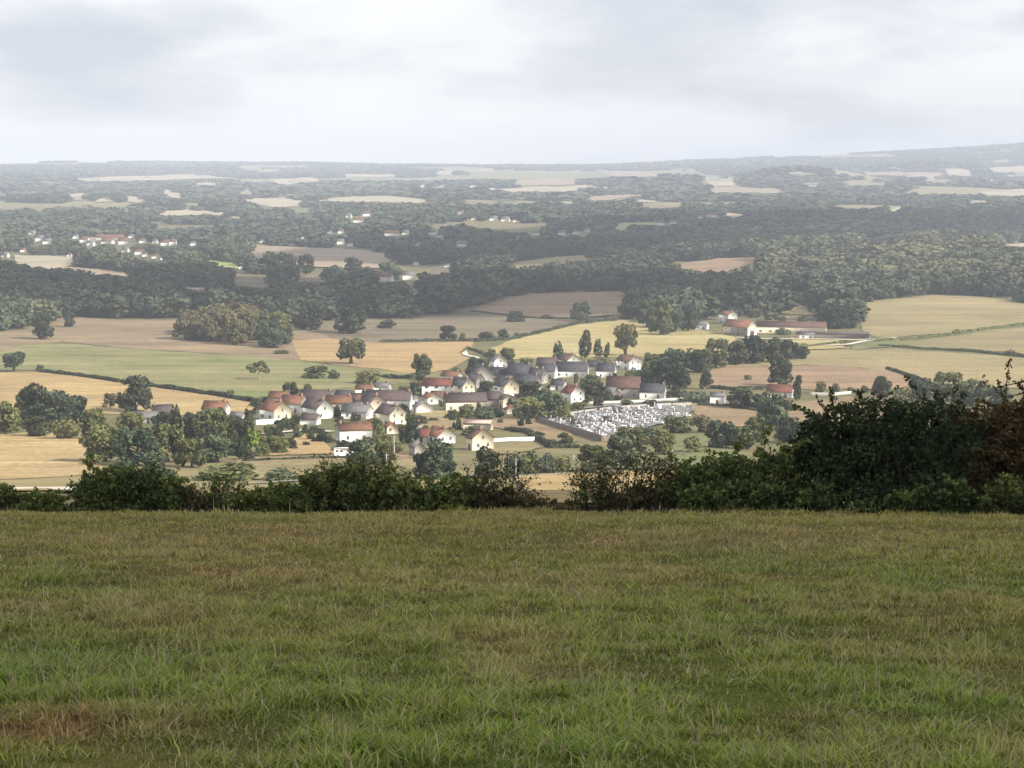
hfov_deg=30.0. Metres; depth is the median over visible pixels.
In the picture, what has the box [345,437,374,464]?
broadleaf tree
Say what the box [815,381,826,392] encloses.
bush
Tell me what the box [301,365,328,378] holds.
bush
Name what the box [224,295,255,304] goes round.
woodland tree
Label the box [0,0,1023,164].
sky
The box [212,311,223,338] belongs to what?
copse tree
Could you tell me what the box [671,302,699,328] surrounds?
woodland tree
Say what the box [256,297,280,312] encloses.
woodland tree
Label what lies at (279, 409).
house
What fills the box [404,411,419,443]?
broadleaf tree
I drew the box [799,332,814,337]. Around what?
house
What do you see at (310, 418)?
house
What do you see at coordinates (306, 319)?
dark tree
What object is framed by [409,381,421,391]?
bush
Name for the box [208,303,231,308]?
copse tree
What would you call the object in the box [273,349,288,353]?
bush
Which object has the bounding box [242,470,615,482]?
road
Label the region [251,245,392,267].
field
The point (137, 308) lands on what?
woodland tree
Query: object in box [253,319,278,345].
copse tree
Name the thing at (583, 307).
broadleaf tree
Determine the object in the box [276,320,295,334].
copse tree
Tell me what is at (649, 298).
woodland tree
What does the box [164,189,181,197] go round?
field
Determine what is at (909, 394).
bush
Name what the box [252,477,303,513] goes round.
hedge shrub
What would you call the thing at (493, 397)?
house
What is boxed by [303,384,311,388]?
broadleaf tree
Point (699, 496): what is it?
hedge shrub
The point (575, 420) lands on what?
gravestone
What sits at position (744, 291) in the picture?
woodland tree
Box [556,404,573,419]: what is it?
bush
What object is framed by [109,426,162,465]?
broadleaf tree
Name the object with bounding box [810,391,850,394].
garden wall
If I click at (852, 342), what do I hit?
lane
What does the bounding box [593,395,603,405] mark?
garden tree
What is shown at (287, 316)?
copse tree
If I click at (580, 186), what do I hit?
field
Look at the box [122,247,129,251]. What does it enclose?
house
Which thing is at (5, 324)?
woodland tree
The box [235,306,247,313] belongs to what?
copse tree
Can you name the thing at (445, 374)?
house
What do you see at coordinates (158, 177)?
field
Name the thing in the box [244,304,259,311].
copse tree
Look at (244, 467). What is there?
bush
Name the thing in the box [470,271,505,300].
woodland tree
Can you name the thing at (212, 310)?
copse tree
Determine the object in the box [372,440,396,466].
broadleaf tree
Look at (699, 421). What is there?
bush
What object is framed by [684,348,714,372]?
dark tree
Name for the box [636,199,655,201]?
field
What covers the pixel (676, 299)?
woodland tree
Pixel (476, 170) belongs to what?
field
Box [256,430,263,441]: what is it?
garden tree
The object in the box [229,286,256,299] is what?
woodland tree
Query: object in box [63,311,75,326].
dark tree
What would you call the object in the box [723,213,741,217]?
field
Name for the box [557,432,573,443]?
broadleaf tree
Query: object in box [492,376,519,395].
house
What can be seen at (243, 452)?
bush
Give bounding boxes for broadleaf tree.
[0,401,21,433]
[14,394,32,418]
[39,389,80,426]
[78,424,121,462]
[80,408,111,434]
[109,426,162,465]
[115,412,143,430]
[141,452,176,475]
[150,422,184,461]
[173,437,206,466]
[192,408,228,437]
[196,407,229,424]
[202,433,234,462]
[263,436,289,452]
[282,382,299,394]
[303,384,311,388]
[333,405,340,416]
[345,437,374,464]
[367,417,383,435]
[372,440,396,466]
[374,433,392,443]
[398,424,405,442]
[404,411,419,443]
[411,353,432,380]
[420,438,456,478]
[476,380,492,391]
[487,348,495,361]
[499,347,514,363]
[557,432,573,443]
[570,301,591,320]
[577,444,614,472]
[579,374,603,385]
[606,431,638,469]
[616,426,649,451]
[637,299,658,326]
[644,352,650,361]
[646,297,674,334]
[646,353,669,367]
[650,427,676,454]
[662,348,691,368]
[668,307,685,331]
[704,338,729,366]
[704,419,735,447]
[729,426,756,448]
[743,416,767,441]
[755,389,787,428]
[931,371,962,400]
[956,378,989,405]
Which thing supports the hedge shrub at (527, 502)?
on the ground at (462, 457)
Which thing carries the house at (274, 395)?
on the ground at (462, 457)
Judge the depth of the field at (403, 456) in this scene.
594.01 m
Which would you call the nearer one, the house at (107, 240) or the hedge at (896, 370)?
the hedge at (896, 370)
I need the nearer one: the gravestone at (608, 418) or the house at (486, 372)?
the gravestone at (608, 418)
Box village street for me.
[536,400,729,415]
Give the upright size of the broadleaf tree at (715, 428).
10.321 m
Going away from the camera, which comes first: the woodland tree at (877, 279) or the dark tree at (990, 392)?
the dark tree at (990, 392)
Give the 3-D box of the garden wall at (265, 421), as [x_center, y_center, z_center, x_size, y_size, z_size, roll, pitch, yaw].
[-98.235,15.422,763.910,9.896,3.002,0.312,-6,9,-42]
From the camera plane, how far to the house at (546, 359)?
1075.14 m
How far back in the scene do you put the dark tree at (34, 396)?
756.76 m
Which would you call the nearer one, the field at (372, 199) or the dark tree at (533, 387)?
the dark tree at (533, 387)
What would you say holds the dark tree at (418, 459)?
on the ground at (462, 457)
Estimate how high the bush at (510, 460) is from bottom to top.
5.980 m
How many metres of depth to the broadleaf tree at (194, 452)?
563.81 m
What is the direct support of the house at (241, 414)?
on the ground at (462, 457)
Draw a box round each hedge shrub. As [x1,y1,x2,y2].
[0,484,29,510]
[16,486,69,511]
[59,468,115,510]
[80,453,185,511]
[138,473,197,511]
[179,484,219,511]
[187,470,253,512]
[227,486,285,512]
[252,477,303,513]
[282,445,355,511]
[288,460,370,512]
[316,454,399,512]
[320,445,398,511]
[364,466,435,512]
[390,473,460,511]
[431,448,550,510]
[432,470,487,511]
[459,482,521,510]
[515,487,551,509]
[533,497,583,511]
[553,456,637,512]
[561,439,696,512]
[594,480,658,512]
[603,448,684,511]
[653,451,757,510]
[666,477,741,512]
[692,436,775,510]
[720,474,808,511]
[732,424,828,509]
[770,404,890,511]
[788,477,857,512]
[790,385,926,512]
[848,480,930,513]
[850,374,990,513]
[913,466,978,513]
[918,403,1004,501]
[929,396,1023,514]
[971,472,1023,514]
[974,358,1023,472]
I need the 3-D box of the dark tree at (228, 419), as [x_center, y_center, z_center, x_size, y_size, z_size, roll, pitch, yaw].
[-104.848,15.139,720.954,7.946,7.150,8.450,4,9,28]
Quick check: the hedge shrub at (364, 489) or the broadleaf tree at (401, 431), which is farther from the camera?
the broadleaf tree at (401, 431)
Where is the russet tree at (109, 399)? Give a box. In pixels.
[102,393,115,407]
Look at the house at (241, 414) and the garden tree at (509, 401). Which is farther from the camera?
the garden tree at (509, 401)
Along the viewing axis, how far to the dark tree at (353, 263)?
2189.42 m
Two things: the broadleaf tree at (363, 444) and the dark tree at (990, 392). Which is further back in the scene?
the dark tree at (990, 392)
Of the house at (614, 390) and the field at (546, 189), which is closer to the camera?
the house at (614, 390)
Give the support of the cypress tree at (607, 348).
on the ground at (462, 457)
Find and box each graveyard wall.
[538,417,601,441]
[570,402,690,413]
[602,427,633,441]
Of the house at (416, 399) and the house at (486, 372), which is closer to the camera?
the house at (416, 399)
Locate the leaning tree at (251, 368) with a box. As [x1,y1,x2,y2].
[246,360,269,378]
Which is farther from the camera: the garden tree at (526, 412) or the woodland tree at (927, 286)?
the woodland tree at (927, 286)
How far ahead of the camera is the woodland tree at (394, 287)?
1583.45 m
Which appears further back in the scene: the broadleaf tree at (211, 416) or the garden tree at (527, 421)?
the garden tree at (527, 421)
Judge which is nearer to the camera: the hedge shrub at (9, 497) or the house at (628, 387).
the hedge shrub at (9, 497)
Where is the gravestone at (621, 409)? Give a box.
[617,406,626,412]
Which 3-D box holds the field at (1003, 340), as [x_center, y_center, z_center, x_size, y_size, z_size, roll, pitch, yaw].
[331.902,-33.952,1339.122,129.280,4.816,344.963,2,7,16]
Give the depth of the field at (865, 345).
1274.14 m
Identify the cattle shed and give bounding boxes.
[796,331,868,338]
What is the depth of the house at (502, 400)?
851.88 m
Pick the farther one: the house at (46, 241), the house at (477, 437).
the house at (46, 241)
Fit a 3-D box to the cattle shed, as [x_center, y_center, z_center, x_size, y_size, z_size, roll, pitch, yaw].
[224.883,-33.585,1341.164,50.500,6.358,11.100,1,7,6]
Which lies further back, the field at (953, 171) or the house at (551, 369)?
the field at (953, 171)
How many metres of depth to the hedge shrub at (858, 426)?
45.71 m
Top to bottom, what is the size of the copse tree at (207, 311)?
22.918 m
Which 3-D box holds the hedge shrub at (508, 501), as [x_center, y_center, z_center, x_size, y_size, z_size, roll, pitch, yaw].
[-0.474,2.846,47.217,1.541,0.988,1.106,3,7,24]
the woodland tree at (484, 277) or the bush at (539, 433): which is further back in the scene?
the woodland tree at (484, 277)
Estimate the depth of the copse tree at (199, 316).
1327.66 m
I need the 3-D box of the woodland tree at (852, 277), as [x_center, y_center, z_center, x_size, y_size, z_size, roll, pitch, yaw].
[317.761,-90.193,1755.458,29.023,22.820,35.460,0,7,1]
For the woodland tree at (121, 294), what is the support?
on the ground at (462, 457)
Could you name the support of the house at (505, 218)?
on the ground at (462, 457)
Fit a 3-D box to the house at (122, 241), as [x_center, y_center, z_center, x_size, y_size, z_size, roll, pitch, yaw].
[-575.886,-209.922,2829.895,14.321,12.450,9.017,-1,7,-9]
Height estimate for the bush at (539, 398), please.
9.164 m
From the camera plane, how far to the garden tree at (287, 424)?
735.34 m
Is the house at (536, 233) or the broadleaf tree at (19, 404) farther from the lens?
the house at (536, 233)
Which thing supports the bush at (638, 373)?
on the ground at (462, 457)
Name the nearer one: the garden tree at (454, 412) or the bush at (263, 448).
the bush at (263, 448)
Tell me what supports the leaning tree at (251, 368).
on the field at (218, 372)
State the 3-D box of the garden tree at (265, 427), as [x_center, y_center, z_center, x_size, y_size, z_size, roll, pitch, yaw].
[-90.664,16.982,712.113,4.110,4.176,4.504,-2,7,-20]
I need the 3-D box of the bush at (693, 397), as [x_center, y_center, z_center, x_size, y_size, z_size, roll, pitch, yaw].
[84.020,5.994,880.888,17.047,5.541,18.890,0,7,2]
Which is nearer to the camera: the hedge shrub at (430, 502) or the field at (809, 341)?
the hedge shrub at (430, 502)
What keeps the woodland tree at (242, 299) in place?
on the ground at (462, 457)
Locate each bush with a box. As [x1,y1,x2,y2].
[35,364,43,370]
[49,419,81,437]
[107,460,132,476]
[190,462,259,480]
[201,425,220,447]
[234,448,255,458]
[255,442,271,455]
[260,467,298,481]
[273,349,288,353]
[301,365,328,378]
[316,432,332,442]
[328,369,339,378]
[334,440,350,446]
[350,412,359,421]
[354,370,380,383]
[377,319,396,327]
[390,465,412,478]
[391,442,404,452]
[398,386,408,389]
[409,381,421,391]
[458,404,474,418]
[461,425,478,435]
[472,405,495,419]
[478,331,494,338]
[488,407,504,416]
[497,329,508,336]
[503,454,523,472]
[506,311,525,321]
[511,427,529,432]
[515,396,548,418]
[519,357,533,362]
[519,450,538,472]
[528,431,545,436]
[531,393,546,413]
[533,452,556,472]
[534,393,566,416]
[544,439,558,446]
[554,455,570,471]
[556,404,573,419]
[572,401,586,409]
[596,358,610,362]
[597,389,614,400]
[613,395,620,400]
[635,369,645,375]
[636,425,655,440]
[662,415,692,432]
[667,389,688,397]
[677,390,709,402]
[683,436,701,452]
[689,414,709,431]
[728,306,743,315]
[747,308,763,317]
[763,311,778,319]
[774,327,790,334]
[778,316,786,320]
[782,400,792,410]
[797,314,807,321]
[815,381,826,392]
[831,383,839,392]
[892,387,916,404]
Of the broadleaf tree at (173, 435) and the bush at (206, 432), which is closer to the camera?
the broadleaf tree at (173, 435)
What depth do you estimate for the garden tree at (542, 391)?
870.92 m
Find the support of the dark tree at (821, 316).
on the ground at (462, 457)
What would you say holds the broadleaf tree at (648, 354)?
on the ground at (462, 457)
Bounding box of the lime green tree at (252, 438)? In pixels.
[243,427,260,449]
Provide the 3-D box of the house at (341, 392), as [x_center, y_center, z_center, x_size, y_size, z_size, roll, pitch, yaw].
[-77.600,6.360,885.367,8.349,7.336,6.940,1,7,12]
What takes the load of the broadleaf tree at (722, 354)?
on the ground at (462, 457)
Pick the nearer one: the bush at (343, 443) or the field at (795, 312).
the bush at (343, 443)
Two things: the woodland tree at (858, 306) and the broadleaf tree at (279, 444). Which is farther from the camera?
the woodland tree at (858, 306)
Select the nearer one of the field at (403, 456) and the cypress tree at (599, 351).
the field at (403, 456)
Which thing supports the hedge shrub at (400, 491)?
on the ground at (462, 457)
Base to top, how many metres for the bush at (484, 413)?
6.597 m
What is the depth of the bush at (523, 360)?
1110.52 m
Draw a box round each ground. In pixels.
[0,145,1023,512]
[550,405,694,434]
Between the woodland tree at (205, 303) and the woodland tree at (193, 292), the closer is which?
the woodland tree at (205, 303)
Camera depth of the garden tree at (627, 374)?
996.23 m
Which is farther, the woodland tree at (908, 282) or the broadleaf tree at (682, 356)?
the woodland tree at (908, 282)
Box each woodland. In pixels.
[0,142,1023,202]
[0,192,1023,248]
[0,234,416,321]
[404,233,686,306]
[668,228,1023,312]
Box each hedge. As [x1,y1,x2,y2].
[39,369,267,401]
[241,455,398,460]
[275,420,298,428]
[380,314,634,341]
[380,373,415,378]
[460,346,488,356]
[469,310,620,319]
[498,469,580,477]
[502,426,581,447]
[697,403,757,410]
[708,385,766,389]
[798,337,891,346]
[873,323,1023,341]
[877,344,1023,356]
[885,366,923,379]
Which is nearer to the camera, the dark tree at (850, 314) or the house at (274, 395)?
the house at (274, 395)
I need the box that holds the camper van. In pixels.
[334,447,352,455]
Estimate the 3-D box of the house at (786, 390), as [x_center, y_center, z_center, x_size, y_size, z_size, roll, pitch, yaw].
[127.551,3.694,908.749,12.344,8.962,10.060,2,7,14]
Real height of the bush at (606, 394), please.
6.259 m
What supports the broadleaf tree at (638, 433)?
on the ground at (462, 457)
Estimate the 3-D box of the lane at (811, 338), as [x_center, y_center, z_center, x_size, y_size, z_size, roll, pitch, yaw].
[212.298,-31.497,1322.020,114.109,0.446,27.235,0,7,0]
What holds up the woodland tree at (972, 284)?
on the ground at (462, 457)
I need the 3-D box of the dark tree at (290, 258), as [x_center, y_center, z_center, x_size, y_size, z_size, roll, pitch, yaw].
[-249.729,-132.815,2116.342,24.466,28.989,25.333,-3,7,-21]
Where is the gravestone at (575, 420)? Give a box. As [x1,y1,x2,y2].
[571,418,579,423]
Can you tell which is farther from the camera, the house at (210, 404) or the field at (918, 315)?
the field at (918, 315)
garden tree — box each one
[253,398,261,411]
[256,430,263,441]
[263,424,272,434]
[265,429,273,438]
[273,428,281,437]
[275,425,283,436]
[285,420,290,429]
[289,440,297,448]
[306,429,314,438]
[410,382,415,394]
[450,409,459,416]
[456,417,461,429]
[507,398,513,404]
[517,415,524,425]
[523,407,530,418]
[525,417,532,423]
[538,388,545,396]
[574,373,578,384]
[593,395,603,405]
[624,370,631,375]
[641,362,649,369]
[647,399,656,405]
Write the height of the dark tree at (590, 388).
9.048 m
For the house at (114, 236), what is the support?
on the ground at (462, 457)
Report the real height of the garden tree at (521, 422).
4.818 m
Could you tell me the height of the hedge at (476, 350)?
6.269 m
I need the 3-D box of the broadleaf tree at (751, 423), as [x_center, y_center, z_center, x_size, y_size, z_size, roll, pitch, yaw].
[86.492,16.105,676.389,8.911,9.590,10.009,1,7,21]
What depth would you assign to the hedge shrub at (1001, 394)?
46.16 m
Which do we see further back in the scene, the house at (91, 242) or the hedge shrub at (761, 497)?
the house at (91, 242)
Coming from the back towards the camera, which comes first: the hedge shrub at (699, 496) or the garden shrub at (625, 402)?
the garden shrub at (625, 402)
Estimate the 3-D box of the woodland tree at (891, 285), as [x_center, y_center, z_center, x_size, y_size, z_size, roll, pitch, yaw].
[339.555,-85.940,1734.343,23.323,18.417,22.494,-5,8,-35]
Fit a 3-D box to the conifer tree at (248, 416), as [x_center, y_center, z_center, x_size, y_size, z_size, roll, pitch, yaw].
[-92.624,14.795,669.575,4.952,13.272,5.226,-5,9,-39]
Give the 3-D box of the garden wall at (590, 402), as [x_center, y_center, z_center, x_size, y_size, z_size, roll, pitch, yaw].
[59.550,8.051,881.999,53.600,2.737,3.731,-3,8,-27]
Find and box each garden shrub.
[292,431,303,437]
[311,437,320,441]
[314,428,324,432]
[334,416,343,421]
[448,415,456,419]
[547,413,556,417]
[620,399,629,405]
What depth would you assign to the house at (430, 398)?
869.56 m
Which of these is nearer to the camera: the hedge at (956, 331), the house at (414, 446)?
the house at (414, 446)
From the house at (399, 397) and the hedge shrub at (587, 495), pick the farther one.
the house at (399, 397)
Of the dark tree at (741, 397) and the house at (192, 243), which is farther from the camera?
the house at (192, 243)
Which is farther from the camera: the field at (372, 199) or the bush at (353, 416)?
the field at (372, 199)
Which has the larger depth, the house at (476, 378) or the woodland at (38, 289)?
the woodland at (38, 289)
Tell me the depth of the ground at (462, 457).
1369.98 m
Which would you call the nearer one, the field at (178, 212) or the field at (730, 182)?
the field at (178, 212)
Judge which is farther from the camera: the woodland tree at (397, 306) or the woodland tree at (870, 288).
the woodland tree at (870, 288)
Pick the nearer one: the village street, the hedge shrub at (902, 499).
the hedge shrub at (902, 499)
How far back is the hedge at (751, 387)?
951.35 m
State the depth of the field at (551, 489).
288.23 m
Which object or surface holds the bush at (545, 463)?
on the ground at (462, 457)
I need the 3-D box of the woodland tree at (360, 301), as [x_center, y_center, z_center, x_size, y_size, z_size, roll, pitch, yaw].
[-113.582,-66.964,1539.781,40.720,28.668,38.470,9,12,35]
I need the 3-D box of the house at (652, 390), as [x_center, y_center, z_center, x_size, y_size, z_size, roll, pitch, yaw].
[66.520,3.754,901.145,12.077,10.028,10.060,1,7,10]
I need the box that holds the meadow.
[0,511,1023,767]
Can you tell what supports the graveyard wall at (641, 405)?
on the ground at (462, 457)
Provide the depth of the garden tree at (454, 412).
792.40 m
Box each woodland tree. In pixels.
[0,299,23,310]
[0,302,19,326]
[0,308,11,330]
[7,305,33,328]
[58,293,74,298]
[59,288,104,316]
[64,304,79,315]
[70,288,102,315]
[89,301,110,316]
[91,293,131,317]
[103,293,126,314]
[113,301,130,317]
[128,300,158,317]
[130,291,151,299]
[130,294,161,316]
[146,301,164,318]
[158,292,194,317]
[164,290,194,308]
[168,287,199,297]
[190,297,201,309]
[199,293,214,304]
[202,301,210,306]
[204,286,235,306]
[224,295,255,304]
[227,294,257,306]
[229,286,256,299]
[251,292,276,308]
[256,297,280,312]
[279,299,303,325]
[281,289,326,307]
[285,300,322,325]
[293,292,330,314]
[293,297,317,304]
[307,296,340,319]
[347,284,391,317]
[371,288,408,316]
[376,293,413,318]
[379,284,416,304]
[397,295,423,317]
[415,283,454,312]
[421,285,466,313]
[444,283,465,308]
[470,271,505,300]
[474,270,505,292]
[640,296,656,319]
[659,295,695,315]
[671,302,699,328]
[694,294,723,318]
[700,284,731,309]
[713,293,732,311]
[728,284,774,311]
[731,283,755,311]
[741,289,774,313]
[750,285,794,313]
[758,282,799,309]
[776,274,818,304]
[780,271,804,279]
[799,272,825,281]
[800,285,829,313]
[812,298,856,317]
[817,299,868,325]
[820,284,870,311]
[843,274,874,283]
[849,274,877,295]
[852,282,876,301]
[853,268,884,278]
[853,299,864,314]
[866,276,880,282]
[872,281,891,299]
[877,280,895,298]
[881,267,923,296]
[914,280,931,294]
[954,278,972,294]
[962,271,991,295]
[973,270,1017,294]
[983,283,1002,296]
[1001,278,1019,295]
[1010,286,1023,301]
[1017,279,1023,292]
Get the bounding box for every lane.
[14,487,72,489]
[461,350,479,357]
[737,337,896,339]
[827,339,876,345]
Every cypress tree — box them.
[553,340,563,358]
[578,329,591,357]
[593,339,603,357]
[603,341,609,356]
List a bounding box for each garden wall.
[256,419,276,424]
[494,437,534,441]
[589,397,681,403]
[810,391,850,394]
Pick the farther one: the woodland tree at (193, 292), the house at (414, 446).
the woodland tree at (193, 292)
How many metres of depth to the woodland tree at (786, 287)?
1597.75 m
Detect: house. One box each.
[1,252,9,256]
[28,230,35,234]
[35,235,43,240]
[42,238,52,244]
[73,234,78,238]
[80,236,89,242]
[87,240,95,245]
[95,234,124,240]
[100,238,114,243]
[118,238,127,244]
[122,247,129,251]
[128,411,159,423]
[134,249,142,254]
[139,238,145,242]
[151,402,173,412]
[160,239,169,245]
[170,239,176,244]
[187,288,205,290]
[189,241,195,245]
[201,398,230,414]
[229,411,244,420]
[258,398,291,419]
[267,391,290,399]
[281,393,305,412]
[299,388,333,398]
[299,413,321,424]
[300,396,333,418]
[325,393,354,407]
[334,390,353,394]
[335,420,372,441]
[336,239,343,244]
[337,229,343,233]
[340,401,373,418]
[345,213,351,217]
[351,391,361,402]
[353,218,363,222]
[355,382,374,392]
[361,212,371,215]
[361,387,413,409]
[361,392,387,411]
[373,380,391,389]
[373,402,406,424]
[378,272,394,281]
[383,421,398,433]
[384,230,399,235]
[401,271,413,279]
[402,230,409,234]
[408,440,425,454]
[412,400,433,412]
[413,395,423,403]
[415,428,431,442]
[420,392,442,403]
[421,376,452,393]
[429,230,435,234]
[429,425,456,442]
[430,390,445,400]
[440,369,462,377]
[442,391,487,410]
[452,376,475,391]
[456,240,467,246]
[463,419,493,430]
[465,425,494,450]
[467,371,484,387]
[470,363,493,381]
[486,391,501,406]
[489,216,497,220]
[489,353,507,366]
[490,365,506,379]
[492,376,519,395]
[498,394,517,407]
[501,216,509,221]
[503,404,517,413]
[505,362,531,377]
[513,372,541,390]
[528,366,547,383]
[533,231,539,235]
[536,356,557,367]
[538,362,557,378]
[550,377,566,389]
[555,360,588,377]
[558,230,565,235]
[558,352,580,360]
[560,383,584,402]
[587,360,603,369]
[596,361,616,377]
[604,387,619,399]
[605,376,641,398]
[614,354,641,370]
[639,382,666,398]
[656,220,664,224]
[696,321,708,329]
[706,213,716,217]
[710,390,725,403]
[718,310,737,323]
[722,319,756,335]
[756,321,826,333]
[766,383,793,397]
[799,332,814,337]
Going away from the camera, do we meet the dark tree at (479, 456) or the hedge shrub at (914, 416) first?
the hedge shrub at (914, 416)
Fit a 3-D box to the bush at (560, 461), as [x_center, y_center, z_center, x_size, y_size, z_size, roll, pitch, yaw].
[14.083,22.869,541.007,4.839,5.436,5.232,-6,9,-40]
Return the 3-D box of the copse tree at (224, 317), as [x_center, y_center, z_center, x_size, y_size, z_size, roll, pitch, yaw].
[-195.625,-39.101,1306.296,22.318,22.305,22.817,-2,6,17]
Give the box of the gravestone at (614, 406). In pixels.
[612,405,620,410]
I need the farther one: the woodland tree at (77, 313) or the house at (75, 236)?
the house at (75, 236)
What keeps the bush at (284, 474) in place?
on the ground at (462, 457)
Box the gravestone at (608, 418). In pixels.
[603,415,611,421]
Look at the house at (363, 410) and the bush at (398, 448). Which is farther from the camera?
the house at (363, 410)
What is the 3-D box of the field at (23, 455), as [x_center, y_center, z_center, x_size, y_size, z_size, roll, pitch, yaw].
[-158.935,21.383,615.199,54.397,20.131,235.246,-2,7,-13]
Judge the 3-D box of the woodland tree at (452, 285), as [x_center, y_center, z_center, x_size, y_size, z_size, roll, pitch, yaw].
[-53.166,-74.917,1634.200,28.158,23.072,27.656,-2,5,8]
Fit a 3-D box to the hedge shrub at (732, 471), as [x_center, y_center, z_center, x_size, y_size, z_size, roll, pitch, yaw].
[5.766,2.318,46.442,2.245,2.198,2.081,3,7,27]
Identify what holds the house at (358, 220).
on the ground at (462, 457)
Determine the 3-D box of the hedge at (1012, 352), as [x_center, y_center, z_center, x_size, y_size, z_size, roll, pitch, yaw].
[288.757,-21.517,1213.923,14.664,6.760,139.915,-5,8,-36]
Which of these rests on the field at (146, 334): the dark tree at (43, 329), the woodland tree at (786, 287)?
the dark tree at (43, 329)
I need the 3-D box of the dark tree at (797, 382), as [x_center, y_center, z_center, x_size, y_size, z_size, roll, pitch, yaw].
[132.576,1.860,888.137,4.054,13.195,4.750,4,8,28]
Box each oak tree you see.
[2,351,25,371]
[336,337,366,363]
[613,323,638,354]
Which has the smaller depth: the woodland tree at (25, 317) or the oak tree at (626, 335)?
the oak tree at (626, 335)
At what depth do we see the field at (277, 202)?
4979.99 m
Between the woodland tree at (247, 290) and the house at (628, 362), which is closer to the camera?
the house at (628, 362)
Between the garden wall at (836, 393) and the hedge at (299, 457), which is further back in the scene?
the garden wall at (836, 393)
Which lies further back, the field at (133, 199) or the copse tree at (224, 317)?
the field at (133, 199)
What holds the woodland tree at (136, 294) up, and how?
on the ground at (462, 457)
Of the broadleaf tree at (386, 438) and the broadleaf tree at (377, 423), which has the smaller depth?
the broadleaf tree at (386, 438)
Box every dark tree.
[18,382,49,422]
[21,415,51,435]
[31,311,54,338]
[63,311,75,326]
[71,395,87,422]
[115,374,152,411]
[150,411,171,431]
[182,412,202,438]
[224,414,242,430]
[227,416,247,455]
[261,251,280,266]
[276,251,297,264]
[292,414,299,422]
[297,253,315,273]
[297,301,326,329]
[333,304,367,333]
[344,257,363,270]
[400,404,410,415]
[412,452,429,477]
[439,325,456,338]
[465,356,478,374]
[474,445,500,478]
[478,357,489,367]
[513,378,523,389]
[520,381,541,395]
[579,380,602,398]
[617,287,642,318]
[641,365,662,382]
[656,361,683,387]
[680,303,699,330]
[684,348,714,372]
[726,339,749,364]
[726,388,752,407]
[741,335,767,363]
[749,394,770,407]
[763,336,783,360]
[767,357,793,383]
[773,416,799,441]
[778,340,799,358]
[793,374,801,400]
[798,346,809,358]
[814,303,831,327]
[826,305,845,328]
[842,305,859,327]
[871,375,891,397]
[907,377,933,401]
[984,385,1011,407]
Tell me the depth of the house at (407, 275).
2048.39 m
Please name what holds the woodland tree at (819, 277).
on the ground at (462, 457)
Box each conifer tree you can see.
[169,404,184,434]
[241,407,254,436]
[302,424,308,433]
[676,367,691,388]
[699,365,713,388]
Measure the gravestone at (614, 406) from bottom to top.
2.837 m
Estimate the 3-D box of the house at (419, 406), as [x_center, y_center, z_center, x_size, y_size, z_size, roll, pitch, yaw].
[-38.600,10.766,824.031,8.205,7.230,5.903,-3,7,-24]
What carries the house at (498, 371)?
on the ground at (462, 457)
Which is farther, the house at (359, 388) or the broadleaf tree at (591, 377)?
the broadleaf tree at (591, 377)
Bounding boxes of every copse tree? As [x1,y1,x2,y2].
[171,314,198,338]
[182,311,201,331]
[186,313,209,339]
[187,320,204,340]
[194,314,212,321]
[196,305,206,311]
[197,316,218,341]
[200,305,216,314]
[203,306,218,313]
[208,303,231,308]
[211,310,240,339]
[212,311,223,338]
[215,306,231,311]
[220,320,245,344]
[226,301,245,310]
[231,318,257,342]
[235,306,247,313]
[236,312,258,340]
[243,311,261,339]
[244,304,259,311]
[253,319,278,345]
[259,311,269,323]
[261,313,285,335]
[263,327,289,347]
[268,311,291,324]
[275,322,293,343]
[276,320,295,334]
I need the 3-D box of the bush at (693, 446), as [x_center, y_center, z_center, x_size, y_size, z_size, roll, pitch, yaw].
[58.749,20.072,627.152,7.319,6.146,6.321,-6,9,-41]
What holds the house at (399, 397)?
on the ground at (462, 457)
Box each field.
[0,317,332,360]
[0,343,417,398]
[0,372,253,414]
[0,430,102,478]
[14,255,72,268]
[42,181,61,183]
[61,266,128,276]
[70,193,82,196]
[77,174,227,180]
[89,236,100,241]
[97,198,112,201]
[128,196,144,202]
[160,210,213,215]
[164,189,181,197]
[195,182,214,185]
[209,260,237,267]
[218,459,416,478]
[233,274,268,288]
[236,454,408,461]
[241,190,252,193]
[245,198,300,206]
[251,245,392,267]
[262,433,333,454]
[270,177,317,184]
[292,338,473,372]
[296,274,324,282]
[314,291,619,342]
[320,196,426,202]
[345,174,395,176]
[410,409,462,420]
[422,418,578,441]
[431,263,450,274]
[436,170,452,174]
[455,169,494,172]
[472,292,631,316]
[477,168,493,171]
[486,318,741,358]
[491,441,542,453]
[495,199,515,200]
[500,186,576,191]
[512,255,587,268]
[515,178,574,185]
[516,470,675,501]
[568,185,607,187]
[589,194,633,200]
[595,171,656,176]
[606,447,737,470]
[615,222,655,230]
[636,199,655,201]
[667,431,724,449]
[681,257,755,271]
[691,403,757,425]
[705,177,735,185]
[709,366,908,389]
[711,187,783,192]
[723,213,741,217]
[724,348,1023,388]
[778,305,817,318]
[787,394,902,421]
[789,172,812,174]
[791,337,843,348]
[851,340,906,349]
[860,295,1023,336]
[865,171,940,175]
[902,327,1023,353]
[926,179,950,181]
[946,168,971,175]
[970,200,985,202]
[979,189,1023,195]
[990,166,1023,171]
[1005,243,1023,246]
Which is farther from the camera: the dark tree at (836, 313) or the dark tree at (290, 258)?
the dark tree at (290, 258)

